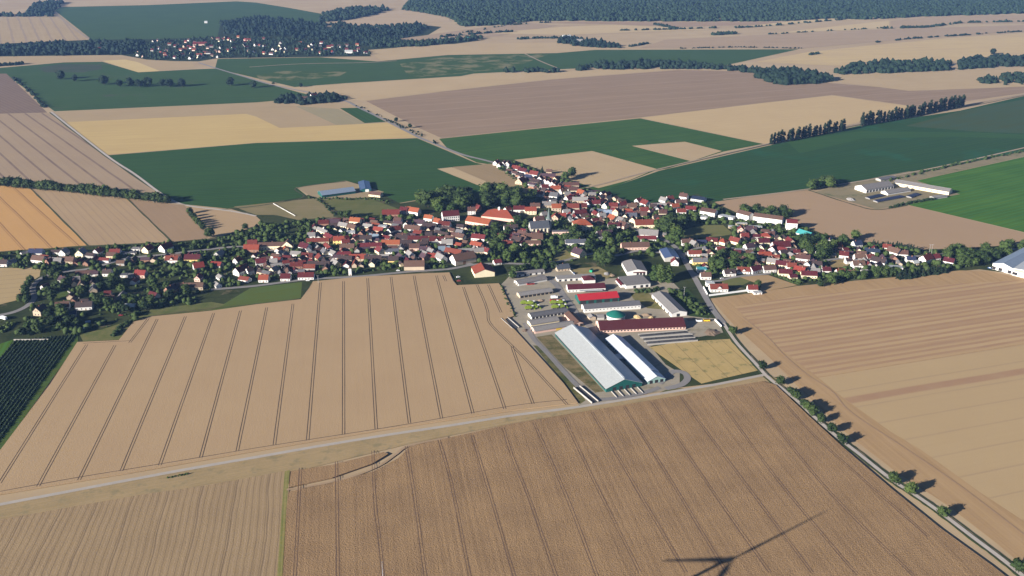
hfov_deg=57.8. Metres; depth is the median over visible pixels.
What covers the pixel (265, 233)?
garden shrubbery
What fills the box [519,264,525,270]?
broadleaf tree
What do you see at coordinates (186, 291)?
broadleaf tree
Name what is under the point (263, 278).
house
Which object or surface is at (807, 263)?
house
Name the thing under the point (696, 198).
blue roof hall
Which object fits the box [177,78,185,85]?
broadleaf tree
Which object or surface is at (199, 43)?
house
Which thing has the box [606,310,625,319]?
storage tank
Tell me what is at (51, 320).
broadleaf tree
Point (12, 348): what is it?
orchard row
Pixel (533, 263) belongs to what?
broadleaf tree
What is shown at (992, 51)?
broadleaf tree
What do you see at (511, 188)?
broadleaf tree
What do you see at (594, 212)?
outbuilding
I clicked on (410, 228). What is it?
house
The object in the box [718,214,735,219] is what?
flat annex
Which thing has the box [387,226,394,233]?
house
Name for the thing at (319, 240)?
house
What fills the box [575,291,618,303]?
farm hall
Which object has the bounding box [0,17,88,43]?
stubble field
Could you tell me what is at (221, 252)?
house
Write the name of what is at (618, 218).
house
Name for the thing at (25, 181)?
broadleaf tree
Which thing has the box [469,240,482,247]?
house
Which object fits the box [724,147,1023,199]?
field track
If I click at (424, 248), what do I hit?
house
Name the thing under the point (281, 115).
stubble field
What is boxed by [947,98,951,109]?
poplar tree
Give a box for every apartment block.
[700,207,717,217]
[736,209,753,220]
[753,212,783,225]
[785,219,797,229]
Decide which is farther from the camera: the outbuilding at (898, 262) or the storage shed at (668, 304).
the outbuilding at (898, 262)
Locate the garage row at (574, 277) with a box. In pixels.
[556,273,595,281]
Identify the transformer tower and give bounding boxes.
[348,267,351,275]
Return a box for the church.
[528,209,551,232]
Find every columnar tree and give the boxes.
[647,265,658,281]
[656,263,664,282]
[659,267,667,282]
[664,265,671,280]
[664,265,674,282]
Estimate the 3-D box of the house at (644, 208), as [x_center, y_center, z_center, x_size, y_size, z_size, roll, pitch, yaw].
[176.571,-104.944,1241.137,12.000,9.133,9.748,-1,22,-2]
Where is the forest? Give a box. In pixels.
[401,0,1023,26]
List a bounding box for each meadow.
[54,291,69,301]
[80,321,132,340]
[139,302,224,317]
[214,282,301,309]
[320,197,396,215]
[682,225,731,238]
[717,277,749,284]
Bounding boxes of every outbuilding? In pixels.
[9,258,16,264]
[40,283,50,288]
[50,249,59,253]
[66,292,74,299]
[68,310,76,316]
[70,295,77,302]
[71,277,78,286]
[72,258,83,265]
[75,270,96,275]
[82,258,91,265]
[84,252,96,257]
[89,271,98,276]
[89,278,95,285]
[89,283,97,292]
[98,257,110,262]
[103,290,112,294]
[106,252,117,258]
[115,260,124,265]
[116,291,126,299]
[120,273,127,277]
[124,303,135,307]
[128,273,134,277]
[130,255,137,262]
[130,277,139,284]
[131,247,141,251]
[140,257,150,261]
[148,291,160,297]
[150,255,158,262]
[210,261,223,267]
[214,281,221,287]
[215,273,224,279]
[237,276,251,282]
[261,270,272,275]
[263,262,270,266]
[270,253,281,257]
[270,262,281,267]
[273,256,282,262]
[274,246,282,252]
[282,246,288,251]
[282,255,291,259]
[284,267,291,273]
[290,251,301,256]
[292,267,297,272]
[296,255,304,261]
[303,264,315,270]
[320,247,328,254]
[322,263,329,270]
[328,249,336,255]
[330,223,337,227]
[332,254,342,259]
[337,251,351,254]
[342,260,349,267]
[346,230,354,234]
[352,259,357,267]
[354,247,359,252]
[360,247,369,251]
[368,258,376,266]
[372,238,380,241]
[379,235,390,239]
[380,254,388,259]
[383,220,392,224]
[385,248,398,253]
[388,245,397,247]
[393,221,402,226]
[398,243,404,249]
[398,260,403,266]
[426,226,434,231]
[439,231,449,235]
[441,225,451,230]
[453,242,462,246]
[455,229,464,233]
[456,224,464,228]
[460,239,468,244]
[493,259,501,264]
[525,240,540,245]
[579,213,589,218]
[591,210,597,215]
[595,220,603,224]
[659,232,666,236]
[696,240,706,244]
[706,249,713,255]
[735,222,747,224]
[735,248,744,253]
[751,234,759,238]
[752,290,762,294]
[756,257,765,262]
[767,231,774,236]
[774,234,781,240]
[776,246,786,251]
[785,236,794,243]
[787,252,795,258]
[787,274,797,279]
[807,268,820,273]
[873,261,882,265]
[890,254,897,261]
[895,259,902,264]
[910,260,919,264]
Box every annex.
[615,278,623,287]
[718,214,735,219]
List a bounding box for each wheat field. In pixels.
[0,186,85,250]
[0,267,40,303]
[0,272,577,494]
[66,114,416,154]
[105,60,158,71]
[642,96,909,143]
[649,339,757,383]
[819,344,1023,520]
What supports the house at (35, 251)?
on the village ground at (683, 279)
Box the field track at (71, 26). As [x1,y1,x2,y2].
[54,11,88,39]
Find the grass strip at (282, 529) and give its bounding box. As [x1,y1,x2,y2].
[277,470,289,575]
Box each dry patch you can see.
[256,71,347,81]
[400,54,547,77]
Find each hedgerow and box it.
[0,61,23,65]
[0,321,16,332]
[11,76,46,107]
[110,319,132,336]
[308,196,391,202]
[316,198,335,214]
[356,105,437,143]
[440,29,512,36]
[450,21,550,34]
[500,285,515,316]
[517,35,561,39]
[619,26,716,30]
[628,42,648,46]
[633,286,659,292]
[653,22,678,28]
[667,288,709,315]
[680,46,801,48]
[711,31,737,34]
[734,17,853,27]
[768,27,881,33]
[771,272,800,284]
[808,51,819,54]
[875,30,1021,42]
[882,19,1023,28]
[885,150,1023,181]
[889,197,936,207]
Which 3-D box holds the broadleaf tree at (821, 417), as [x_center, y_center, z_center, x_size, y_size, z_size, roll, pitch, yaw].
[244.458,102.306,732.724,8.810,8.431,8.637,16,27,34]
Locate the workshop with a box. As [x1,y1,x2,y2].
[621,259,646,275]
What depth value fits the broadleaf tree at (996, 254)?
1070.52 m
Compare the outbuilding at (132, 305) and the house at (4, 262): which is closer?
the outbuilding at (132, 305)
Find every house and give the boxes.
[0,258,8,266]
[28,248,45,254]
[30,255,46,262]
[33,303,47,315]
[44,257,51,264]
[49,256,62,264]
[54,300,70,310]
[58,247,69,255]
[62,255,76,263]
[74,301,94,310]
[75,247,87,257]
[91,246,103,254]
[101,268,112,276]
[101,294,116,303]
[109,249,121,252]
[133,269,148,277]
[141,243,153,253]
[158,241,173,252]
[164,255,179,262]
[164,283,178,292]
[176,282,204,289]
[183,253,201,261]
[192,261,204,270]
[193,42,206,45]
[194,273,203,281]
[214,249,224,256]
[232,256,242,264]
[233,263,249,275]
[243,244,259,251]
[245,266,254,274]
[247,239,257,243]
[255,257,265,265]
[258,241,283,249]
[258,274,269,282]
[268,265,279,274]
[269,257,277,265]
[280,272,291,280]
[282,239,293,249]
[289,262,302,268]
[297,271,314,279]
[298,242,311,251]
[301,252,314,259]
[306,237,328,243]
[306,260,330,267]
[307,232,315,237]
[315,253,324,259]
[316,227,329,234]
[318,219,328,226]
[323,232,332,241]
[323,242,333,250]
[329,218,339,224]
[330,258,340,267]
[333,235,344,244]
[337,221,347,228]
[338,254,351,261]
[339,243,354,250]
[341,238,349,242]
[347,223,357,230]
[349,217,361,224]
[349,253,365,260]
[350,235,359,242]
[357,242,381,248]
[358,229,365,234]
[359,235,371,242]
[362,223,372,228]
[364,254,381,262]
[368,191,382,197]
[369,233,379,237]
[372,226,384,232]
[374,245,385,254]
[381,239,399,246]
[382,209,399,216]
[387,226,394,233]
[388,256,398,263]
[391,225,401,232]
[393,216,402,221]
[395,234,408,239]
[399,206,407,214]
[400,239,411,246]
[403,220,411,227]
[403,224,421,232]
[405,250,414,258]
[407,206,421,215]
[408,235,419,241]
[409,243,419,250]
[413,219,424,226]
[413,229,422,234]
[418,241,428,245]
[419,245,430,250]
[419,252,428,260]
[422,222,436,228]
[423,214,433,221]
[426,247,435,252]
[427,252,435,258]
[429,236,443,244]
[432,217,440,224]
[434,252,447,261]
[438,220,451,227]
[438,245,449,253]
[441,238,452,246]
[444,247,462,254]
[454,232,466,240]
[458,247,488,253]
[467,206,475,214]
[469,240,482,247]
[471,204,481,211]
[471,233,485,241]
[471,262,494,277]
[484,247,491,254]
[497,233,513,239]
[502,239,513,247]
[503,224,517,230]
[511,165,521,170]
[511,235,522,242]
[513,205,524,212]
[515,176,526,184]
[517,167,528,173]
[517,229,527,234]
[524,232,542,239]
[525,206,536,214]
[529,170,539,176]
[530,178,540,184]
[530,203,539,208]
[533,215,544,220]
[537,190,544,196]
[540,173,555,178]
[540,184,548,188]
[540,211,547,218]
[542,196,549,200]
[542,201,555,207]
[549,192,559,198]
[550,185,560,191]
[551,203,560,211]
[551,212,558,220]
[552,230,567,234]
[555,263,569,271]
[558,213,565,217]
[559,188,567,193]
[562,208,570,214]
[563,182,578,187]
[563,191,570,196]
[563,195,572,201]
[565,238,585,245]
[566,203,578,210]
[569,186,577,191]
[571,246,585,257]
[572,197,587,202]
[573,209,586,215]
[576,189,585,195]
[579,203,586,209]
[583,199,600,205]
[587,313,595,319]
[596,229,613,239]
[596,314,603,319]
[597,212,606,217]
[602,201,609,208]
[603,209,612,216]
[607,214,616,221]
[608,222,619,227]
[609,202,617,206]
[612,207,618,216]
[616,216,624,221]
[618,201,626,207]
[618,220,628,228]
[620,241,649,249]
[623,208,632,214]
[625,212,636,218]
[627,203,636,207]
[629,216,635,224]
[633,219,654,228]
[634,197,641,203]
[635,210,646,217]
[637,235,655,241]
[638,228,658,237]
[639,198,649,206]
[639,207,648,210]
[647,209,655,215]
[649,203,656,207]
[658,196,668,202]
[658,209,666,214]
[666,195,674,201]
[670,203,679,209]
[670,257,678,265]
[675,198,687,204]
[676,208,685,214]
[679,192,688,199]
[681,238,692,245]
[685,206,695,211]
[687,249,701,256]
[689,240,698,247]
[691,257,707,264]
[696,267,706,272]
[700,271,711,279]
[705,281,714,286]
[706,236,717,244]
[708,283,728,291]
[717,237,728,245]
[722,268,736,276]
[728,236,741,244]
[736,266,749,273]
[737,225,743,232]
[740,232,749,239]
[743,242,755,249]
[744,226,756,232]
[746,284,757,292]
[750,264,762,273]
[757,237,769,244]
[757,251,771,257]
[760,233,770,237]
[762,264,776,272]
[766,257,778,264]
[767,244,776,250]
[770,240,791,248]
[775,260,788,268]
[777,268,792,276]
[778,249,790,256]
[786,261,796,268]
[793,249,800,253]
[793,265,806,273]
[795,229,813,235]
[796,253,810,261]
[800,270,817,278]
[804,260,810,267]
[809,260,822,267]
[821,266,831,272]
[839,251,848,257]
[844,257,852,263]
[850,240,862,247]
[850,260,865,268]
[853,252,865,259]
[864,247,880,254]
[866,254,874,259]
[870,255,886,266]
[882,243,891,248]
[886,246,900,255]
[899,249,908,256]
[905,255,916,262]
[918,253,933,262]
[932,253,940,259]
[942,256,954,265]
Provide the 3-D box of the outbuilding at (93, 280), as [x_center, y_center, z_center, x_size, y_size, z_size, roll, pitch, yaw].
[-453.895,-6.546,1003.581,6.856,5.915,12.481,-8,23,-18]
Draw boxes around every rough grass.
[533,345,584,403]
[537,334,602,392]
[670,289,708,317]
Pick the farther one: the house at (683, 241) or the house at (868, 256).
the house at (683, 241)
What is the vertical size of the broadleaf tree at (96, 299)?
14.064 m
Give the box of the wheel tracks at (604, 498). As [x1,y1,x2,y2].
[293,387,929,575]
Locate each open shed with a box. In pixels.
[514,275,546,285]
[516,269,544,276]
[516,288,552,297]
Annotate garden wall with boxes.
[709,290,746,295]
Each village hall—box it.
[465,216,493,227]
[481,207,519,221]
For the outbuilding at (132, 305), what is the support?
on the ground at (320, 6)
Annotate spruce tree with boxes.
[895,271,902,279]
[902,270,907,279]
[906,270,913,278]
[920,268,925,276]
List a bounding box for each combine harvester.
[525,305,534,309]
[526,300,536,304]
[531,304,540,308]
[551,304,561,308]
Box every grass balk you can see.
[0,240,191,251]
[30,188,87,244]
[49,112,153,189]
[127,199,167,238]
[230,181,344,208]
[658,95,1023,169]
[809,190,906,209]
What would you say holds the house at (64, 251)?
on the village ground at (683, 279)
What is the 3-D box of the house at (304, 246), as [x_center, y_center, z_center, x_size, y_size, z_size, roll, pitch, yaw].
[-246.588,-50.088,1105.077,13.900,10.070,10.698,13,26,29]
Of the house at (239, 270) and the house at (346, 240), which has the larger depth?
the house at (346, 240)
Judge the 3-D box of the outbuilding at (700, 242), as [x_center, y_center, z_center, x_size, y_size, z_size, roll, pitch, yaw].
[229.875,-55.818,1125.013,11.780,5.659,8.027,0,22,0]
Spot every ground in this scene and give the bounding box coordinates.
[0,0,1023,575]
[0,159,1017,386]
[0,334,77,448]
[1,18,479,60]
[296,181,382,198]
[501,267,722,404]
[816,152,1023,208]
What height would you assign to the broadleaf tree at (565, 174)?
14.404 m
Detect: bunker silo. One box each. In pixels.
[501,317,518,328]
[573,386,598,402]
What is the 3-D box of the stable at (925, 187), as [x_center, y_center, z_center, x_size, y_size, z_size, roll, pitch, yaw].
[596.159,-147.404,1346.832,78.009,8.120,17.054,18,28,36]
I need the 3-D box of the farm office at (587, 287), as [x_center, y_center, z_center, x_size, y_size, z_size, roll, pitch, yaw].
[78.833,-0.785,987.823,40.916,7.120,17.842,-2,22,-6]
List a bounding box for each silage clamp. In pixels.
[638,330,688,337]
[642,333,694,341]
[645,336,697,344]
[865,194,883,198]
[873,195,904,202]
[906,193,919,197]
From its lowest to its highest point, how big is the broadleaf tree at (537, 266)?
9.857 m
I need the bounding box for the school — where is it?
[441,210,459,221]
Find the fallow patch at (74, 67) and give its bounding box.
[39,64,101,71]
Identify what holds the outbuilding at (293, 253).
on the ground at (320, 6)
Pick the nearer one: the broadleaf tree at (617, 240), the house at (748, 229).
the broadleaf tree at (617, 240)
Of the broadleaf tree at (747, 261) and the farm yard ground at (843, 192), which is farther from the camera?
the farm yard ground at (843, 192)
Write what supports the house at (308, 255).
on the village ground at (683, 279)
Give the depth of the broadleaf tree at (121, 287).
975.48 m
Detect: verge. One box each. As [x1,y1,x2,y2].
[0,376,776,518]
[720,323,1018,575]
[726,323,1009,560]
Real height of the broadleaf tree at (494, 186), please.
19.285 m
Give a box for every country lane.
[0,374,763,505]
[722,323,1023,575]
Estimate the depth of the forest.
3668.35 m
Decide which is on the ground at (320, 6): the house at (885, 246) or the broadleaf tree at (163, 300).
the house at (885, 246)
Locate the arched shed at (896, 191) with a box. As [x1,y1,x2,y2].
[881,187,910,194]
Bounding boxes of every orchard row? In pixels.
[0,334,71,431]
[0,334,75,437]
[0,335,55,408]
[0,335,63,419]
[0,335,67,425]
[0,336,52,403]
[0,336,59,414]
[0,337,36,382]
[0,337,40,387]
[0,337,43,392]
[0,337,47,397]
[0,338,27,374]
[0,338,32,377]
[0,340,16,359]
[0,340,20,363]
[0,340,23,368]
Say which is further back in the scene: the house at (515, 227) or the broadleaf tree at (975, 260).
the house at (515, 227)
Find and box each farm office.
[566,283,605,292]
[581,275,594,283]
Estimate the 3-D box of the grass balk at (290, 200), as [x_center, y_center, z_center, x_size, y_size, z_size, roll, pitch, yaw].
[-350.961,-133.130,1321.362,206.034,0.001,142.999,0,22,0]
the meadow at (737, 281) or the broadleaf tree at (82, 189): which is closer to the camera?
the meadow at (737, 281)
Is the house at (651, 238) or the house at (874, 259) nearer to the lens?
the house at (874, 259)
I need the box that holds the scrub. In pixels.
[166,473,188,477]
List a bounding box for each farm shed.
[876,176,895,181]
[930,194,946,198]
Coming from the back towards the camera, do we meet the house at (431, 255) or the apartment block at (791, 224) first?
the apartment block at (791, 224)
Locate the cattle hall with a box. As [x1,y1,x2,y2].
[596,317,685,332]
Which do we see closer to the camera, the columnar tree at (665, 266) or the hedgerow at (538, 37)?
the columnar tree at (665, 266)
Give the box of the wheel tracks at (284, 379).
[0,275,567,491]
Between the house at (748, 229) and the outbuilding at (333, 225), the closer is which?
the house at (748, 229)
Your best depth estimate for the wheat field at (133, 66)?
2422.99 m
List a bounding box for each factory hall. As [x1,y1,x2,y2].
[992,247,1023,273]
[1012,261,1023,277]
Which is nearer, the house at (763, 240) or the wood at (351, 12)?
the house at (763, 240)
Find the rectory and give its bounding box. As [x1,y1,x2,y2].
[572,219,592,230]
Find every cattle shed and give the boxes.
[527,316,559,326]
[528,307,567,318]
[531,320,574,333]
[564,311,583,325]
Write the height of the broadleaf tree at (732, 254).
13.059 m
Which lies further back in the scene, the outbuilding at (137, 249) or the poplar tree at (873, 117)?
the poplar tree at (873, 117)
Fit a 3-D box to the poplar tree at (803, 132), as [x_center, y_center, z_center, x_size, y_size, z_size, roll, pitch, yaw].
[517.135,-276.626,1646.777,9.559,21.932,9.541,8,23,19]
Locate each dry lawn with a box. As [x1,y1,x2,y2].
[552,250,574,260]
[570,267,611,279]
[630,292,661,308]
[829,259,848,266]
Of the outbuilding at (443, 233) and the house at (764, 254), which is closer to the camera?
the house at (764, 254)
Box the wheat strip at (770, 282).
[741,275,795,291]
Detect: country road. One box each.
[0,246,473,315]
[199,62,492,162]
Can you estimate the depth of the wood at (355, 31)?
3098.26 m
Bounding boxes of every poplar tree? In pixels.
[768,134,773,143]
[773,132,776,143]
[776,131,780,142]
[779,129,783,141]
[787,130,791,140]
[790,128,794,139]
[795,129,799,139]
[801,127,804,137]
[804,126,808,137]
[807,124,812,136]
[812,126,816,135]
[822,123,826,133]
[826,121,830,133]
[832,122,835,132]
[839,120,843,131]
[860,112,865,125]
[867,110,872,124]
[871,112,874,123]
[875,110,881,123]
[886,110,890,121]
[890,110,893,120]
[894,107,897,119]
[897,107,900,119]
[899,108,903,118]
[904,105,909,118]
[910,104,914,116]
[916,105,920,115]
[920,103,924,114]
[923,101,927,114]
[926,102,930,113]
[928,99,933,113]
[932,101,936,111]
[937,98,942,110]
[942,98,946,110]
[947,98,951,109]
[952,95,957,108]
[957,96,960,107]
[961,94,965,105]
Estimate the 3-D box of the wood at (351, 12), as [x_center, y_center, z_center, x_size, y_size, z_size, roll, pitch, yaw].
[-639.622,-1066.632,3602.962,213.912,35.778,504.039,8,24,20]
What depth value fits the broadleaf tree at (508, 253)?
1067.80 m
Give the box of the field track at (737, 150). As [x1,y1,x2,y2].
[580,94,1023,188]
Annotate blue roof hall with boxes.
[690,195,706,201]
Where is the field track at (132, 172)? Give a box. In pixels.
[51,112,256,215]
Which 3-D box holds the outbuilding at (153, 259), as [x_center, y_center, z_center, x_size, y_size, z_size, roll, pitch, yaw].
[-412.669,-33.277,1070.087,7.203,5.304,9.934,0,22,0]
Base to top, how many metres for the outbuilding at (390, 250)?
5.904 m
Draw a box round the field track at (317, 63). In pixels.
[255,60,396,66]
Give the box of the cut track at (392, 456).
[287,436,447,489]
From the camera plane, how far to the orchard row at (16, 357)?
836.65 m
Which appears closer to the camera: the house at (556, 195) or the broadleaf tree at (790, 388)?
the broadleaf tree at (790, 388)
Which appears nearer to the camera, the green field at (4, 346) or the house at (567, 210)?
the green field at (4, 346)
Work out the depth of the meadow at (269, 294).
975.27 m
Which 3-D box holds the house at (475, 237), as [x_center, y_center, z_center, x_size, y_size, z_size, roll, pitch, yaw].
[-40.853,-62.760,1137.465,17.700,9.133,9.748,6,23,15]
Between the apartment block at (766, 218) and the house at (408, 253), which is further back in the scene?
the apartment block at (766, 218)
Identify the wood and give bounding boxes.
[0,11,54,16]
[0,38,144,55]
[25,0,63,13]
[133,35,370,59]
[218,15,428,45]
[273,90,347,104]
[318,4,389,21]
[370,33,482,47]
[503,57,762,73]
[557,34,620,47]
[753,65,834,84]
[833,56,951,74]
[956,53,1023,69]
[976,71,1023,84]
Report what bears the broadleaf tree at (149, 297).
on the village ground at (683, 279)
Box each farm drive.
[523,323,660,400]
[536,274,601,334]
[657,370,690,389]
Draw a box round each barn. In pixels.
[317,187,355,196]
[358,180,370,191]
[404,260,424,270]
[450,251,476,265]
[555,324,642,396]
[605,334,665,383]
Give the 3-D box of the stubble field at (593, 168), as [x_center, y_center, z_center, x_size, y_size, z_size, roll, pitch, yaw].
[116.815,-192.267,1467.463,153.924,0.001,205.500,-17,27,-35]
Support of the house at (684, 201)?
on the ground at (320, 6)
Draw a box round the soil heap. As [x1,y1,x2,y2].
[704,329,719,335]
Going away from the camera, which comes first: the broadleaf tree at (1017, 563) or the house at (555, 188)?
the broadleaf tree at (1017, 563)
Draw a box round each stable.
[581,300,640,312]
[855,181,893,192]
[894,179,952,194]
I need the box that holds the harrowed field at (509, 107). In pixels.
[367,70,1023,137]
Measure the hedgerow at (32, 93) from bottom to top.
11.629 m
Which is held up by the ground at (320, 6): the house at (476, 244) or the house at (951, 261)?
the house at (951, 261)
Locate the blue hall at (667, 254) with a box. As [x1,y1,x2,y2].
[659,247,679,261]
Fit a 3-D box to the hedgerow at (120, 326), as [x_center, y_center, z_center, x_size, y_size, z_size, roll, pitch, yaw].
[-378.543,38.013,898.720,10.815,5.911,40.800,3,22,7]
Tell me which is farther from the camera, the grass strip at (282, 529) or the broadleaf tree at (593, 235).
the broadleaf tree at (593, 235)
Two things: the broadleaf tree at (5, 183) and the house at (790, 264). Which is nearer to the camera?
the house at (790, 264)
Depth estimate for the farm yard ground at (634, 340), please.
922.43 m
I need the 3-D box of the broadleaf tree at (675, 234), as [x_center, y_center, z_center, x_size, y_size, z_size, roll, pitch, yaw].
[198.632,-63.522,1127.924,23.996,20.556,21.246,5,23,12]
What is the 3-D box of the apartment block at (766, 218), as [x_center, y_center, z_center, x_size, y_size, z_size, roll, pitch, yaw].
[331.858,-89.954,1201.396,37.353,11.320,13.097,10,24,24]
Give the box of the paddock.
[234,198,332,219]
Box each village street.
[211,250,681,289]
[506,167,725,322]
[682,246,1018,260]
[690,271,777,281]
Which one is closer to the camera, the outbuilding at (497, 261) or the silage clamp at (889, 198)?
the outbuilding at (497, 261)
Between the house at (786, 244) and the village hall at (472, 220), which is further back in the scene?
the village hall at (472, 220)
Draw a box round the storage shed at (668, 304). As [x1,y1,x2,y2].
[652,291,686,316]
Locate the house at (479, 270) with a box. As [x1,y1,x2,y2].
[471,262,494,277]
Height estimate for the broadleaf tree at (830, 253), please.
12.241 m
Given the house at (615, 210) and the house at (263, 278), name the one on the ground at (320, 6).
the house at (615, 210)
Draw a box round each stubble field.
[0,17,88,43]
[0,55,194,69]
[0,113,154,192]
[0,471,288,575]
[31,188,167,244]
[56,101,381,127]
[129,199,208,241]
[186,206,259,236]
[297,69,676,99]
[327,10,450,27]
[369,43,638,60]
[400,23,556,39]
[439,167,490,185]
[454,164,533,192]
[494,25,710,34]
[516,151,654,187]
[554,22,779,26]
[634,142,719,160]
[641,25,1023,47]
[711,270,1023,560]
[716,190,1023,248]
[735,280,1023,376]
[753,18,856,25]
[757,33,1023,65]
[780,20,889,32]
[833,68,1023,90]
[891,15,1023,27]
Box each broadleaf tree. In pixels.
[1,178,9,186]
[4,176,13,187]
[11,177,23,187]
[16,327,26,335]
[21,178,32,188]
[21,288,28,294]
[21,296,28,302]
[22,321,31,328]
[25,180,34,188]
[26,274,34,282]
[29,321,43,332]
[36,180,44,189]
[42,179,48,189]
[42,308,53,317]
[44,286,51,291]
[45,315,57,325]
[46,182,54,190]
[46,269,55,275]
[46,289,57,301]
[50,280,59,288]
[52,182,61,191]
[52,302,66,310]
[53,270,63,279]
[54,306,68,315]
[55,70,64,79]
[55,321,67,329]
[56,283,63,289]
[56,314,62,321]
[59,277,71,286]
[61,314,74,323]
[68,184,75,192]
[70,318,80,325]
[71,74,77,80]
[75,284,86,292]
[79,183,87,194]
[81,273,92,283]
[86,183,95,194]
[91,185,98,195]
[91,292,104,305]
[95,186,103,196]
[96,281,105,289]
[97,274,103,280]
[98,75,109,83]
[99,184,109,195]
[101,297,112,305]
[103,188,111,196]
[104,277,117,287]
[107,272,120,277]
[110,187,119,197]
[113,300,124,308]
[115,78,122,85]
[115,283,128,291]
[116,189,122,198]
[120,189,127,198]
[120,293,130,301]
[121,304,130,311]
[125,77,134,85]
[127,188,138,198]
[127,295,139,302]
[133,191,141,200]
[134,79,142,86]
[137,300,149,309]
[140,192,149,201]
[141,77,152,85]
[144,294,155,301]
[146,277,158,285]
[151,191,162,202]
[151,283,160,290]
[157,79,165,85]
[157,196,162,203]
[159,297,166,303]
[162,195,172,202]
[162,279,172,289]
[162,289,174,298]
[163,78,174,86]
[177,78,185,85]
[182,287,191,296]
[189,242,197,249]
[204,227,214,236]
[226,77,233,85]
[241,223,248,228]
[249,80,255,87]
[337,211,344,217]
[342,209,350,217]
[414,189,428,202]
[420,192,435,206]
[427,190,439,196]
[430,196,445,210]
[433,203,445,213]
[434,187,444,194]
[442,185,455,192]
[444,203,457,210]
[445,197,455,206]
[446,190,454,196]
[451,191,463,199]
[452,196,469,210]
[453,186,465,192]
[462,194,476,206]
[478,181,493,192]
[479,190,491,198]
[479,194,496,207]
[488,238,499,248]
[490,222,499,228]
[491,182,498,189]
[491,232,496,237]
[492,188,500,196]
[494,193,500,203]
[496,181,510,189]
[497,232,505,238]
[497,242,506,249]
[499,190,511,201]
[501,195,511,207]
[502,249,514,260]
[503,226,512,233]
[505,185,516,192]
[508,270,516,277]
[509,191,526,206]
[509,248,518,255]
[510,188,522,194]
[510,243,523,251]
[511,265,519,271]
[513,215,522,222]
[514,185,523,191]
[519,251,527,257]
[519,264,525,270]
[520,242,529,251]
[525,193,535,204]
[526,189,536,197]
[530,260,536,267]
[534,262,541,268]
[538,257,547,264]
[542,259,550,268]
[550,261,557,268]
[558,216,567,225]
[560,171,569,178]
[563,232,572,238]
[568,167,576,176]
[568,224,580,233]
[574,232,583,237]
[585,240,596,251]
[588,231,597,239]
[593,250,601,263]
[595,249,615,265]
[600,230,611,238]
[605,237,614,244]
[608,224,617,232]
[614,237,620,243]
[616,232,624,238]
[623,229,632,237]
[653,219,662,228]
[657,220,673,232]
[659,215,674,221]
[665,212,675,218]
[666,228,684,241]
[670,223,679,231]
[676,218,686,229]
[677,213,688,224]
[707,256,716,265]
[708,260,716,268]
[715,257,726,268]
[716,248,728,256]
[717,251,725,257]
[727,250,738,257]
[727,258,739,267]
[728,326,737,333]
[738,260,744,266]
[739,203,747,208]
[740,207,751,211]
[743,258,753,264]
[747,253,756,260]
[751,205,758,212]
[754,279,762,286]
[758,360,767,368]
[760,207,771,213]
[768,205,775,214]
[772,209,780,215]
[774,375,785,383]
[778,204,790,211]
[780,209,789,217]
[787,386,797,393]
[790,389,800,399]
[794,234,802,241]
[799,233,811,237]
[799,398,808,405]
[800,239,812,248]
[803,401,812,410]
[804,245,814,251]
[806,178,816,189]
[808,405,818,415]
[810,234,819,242]
[814,178,820,188]
[814,244,821,251]
[815,239,830,246]
[815,247,828,258]
[817,280,823,286]
[817,412,826,422]
[818,176,825,182]
[820,234,827,239]
[825,177,835,187]
[826,249,832,257]
[827,274,836,284]
[827,421,837,432]
[828,239,838,247]
[836,432,849,443]
[837,233,849,244]
[837,269,845,277]
[843,270,852,278]
[851,229,861,238]
[851,270,856,277]
[875,265,882,272]
[880,268,887,276]
[883,264,890,270]
[887,470,901,484]
[888,268,896,275]
[894,266,901,274]
[903,481,918,494]
[936,505,951,516]
[942,247,953,257]
[944,246,956,255]
[950,242,962,250]
[955,248,969,257]
[956,253,972,266]
[969,254,979,265]
[976,249,989,256]
[979,253,991,263]
[980,241,992,249]
[982,246,994,255]
[990,48,996,53]
[992,249,1002,259]
[998,240,1013,248]
[1002,248,1012,255]
[1009,557,1023,572]
[1016,242,1023,248]
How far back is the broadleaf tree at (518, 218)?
1197.21 m
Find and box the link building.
[615,353,623,360]
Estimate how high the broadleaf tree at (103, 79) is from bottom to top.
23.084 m
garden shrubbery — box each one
[0,161,977,335]
[19,164,960,326]
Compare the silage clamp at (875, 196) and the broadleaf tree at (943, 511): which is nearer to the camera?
the broadleaf tree at (943, 511)
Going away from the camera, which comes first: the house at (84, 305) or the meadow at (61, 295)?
the house at (84, 305)
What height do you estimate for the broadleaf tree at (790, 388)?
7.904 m
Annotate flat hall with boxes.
[618,275,650,288]
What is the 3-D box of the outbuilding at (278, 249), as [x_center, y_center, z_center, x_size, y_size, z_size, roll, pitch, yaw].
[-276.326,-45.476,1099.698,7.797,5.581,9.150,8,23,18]
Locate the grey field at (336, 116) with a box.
[296,106,363,124]
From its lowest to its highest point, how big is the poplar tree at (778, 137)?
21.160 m
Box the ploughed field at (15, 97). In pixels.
[0,74,46,113]
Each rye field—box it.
[283,381,1004,575]
[289,452,387,487]
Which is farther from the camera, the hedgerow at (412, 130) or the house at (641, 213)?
the hedgerow at (412, 130)
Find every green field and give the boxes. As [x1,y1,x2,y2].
[0,62,305,110]
[0,340,12,360]
[55,1,322,39]
[108,138,481,208]
[215,49,797,86]
[340,108,384,122]
[440,118,760,190]
[600,96,1023,207]
[788,131,1023,152]
[907,99,1023,132]
[909,157,1023,231]
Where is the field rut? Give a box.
[742,316,1023,533]
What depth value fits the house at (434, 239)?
1123.27 m
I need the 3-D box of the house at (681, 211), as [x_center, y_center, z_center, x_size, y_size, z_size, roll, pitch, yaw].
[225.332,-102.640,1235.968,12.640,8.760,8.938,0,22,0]
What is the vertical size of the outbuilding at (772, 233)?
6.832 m

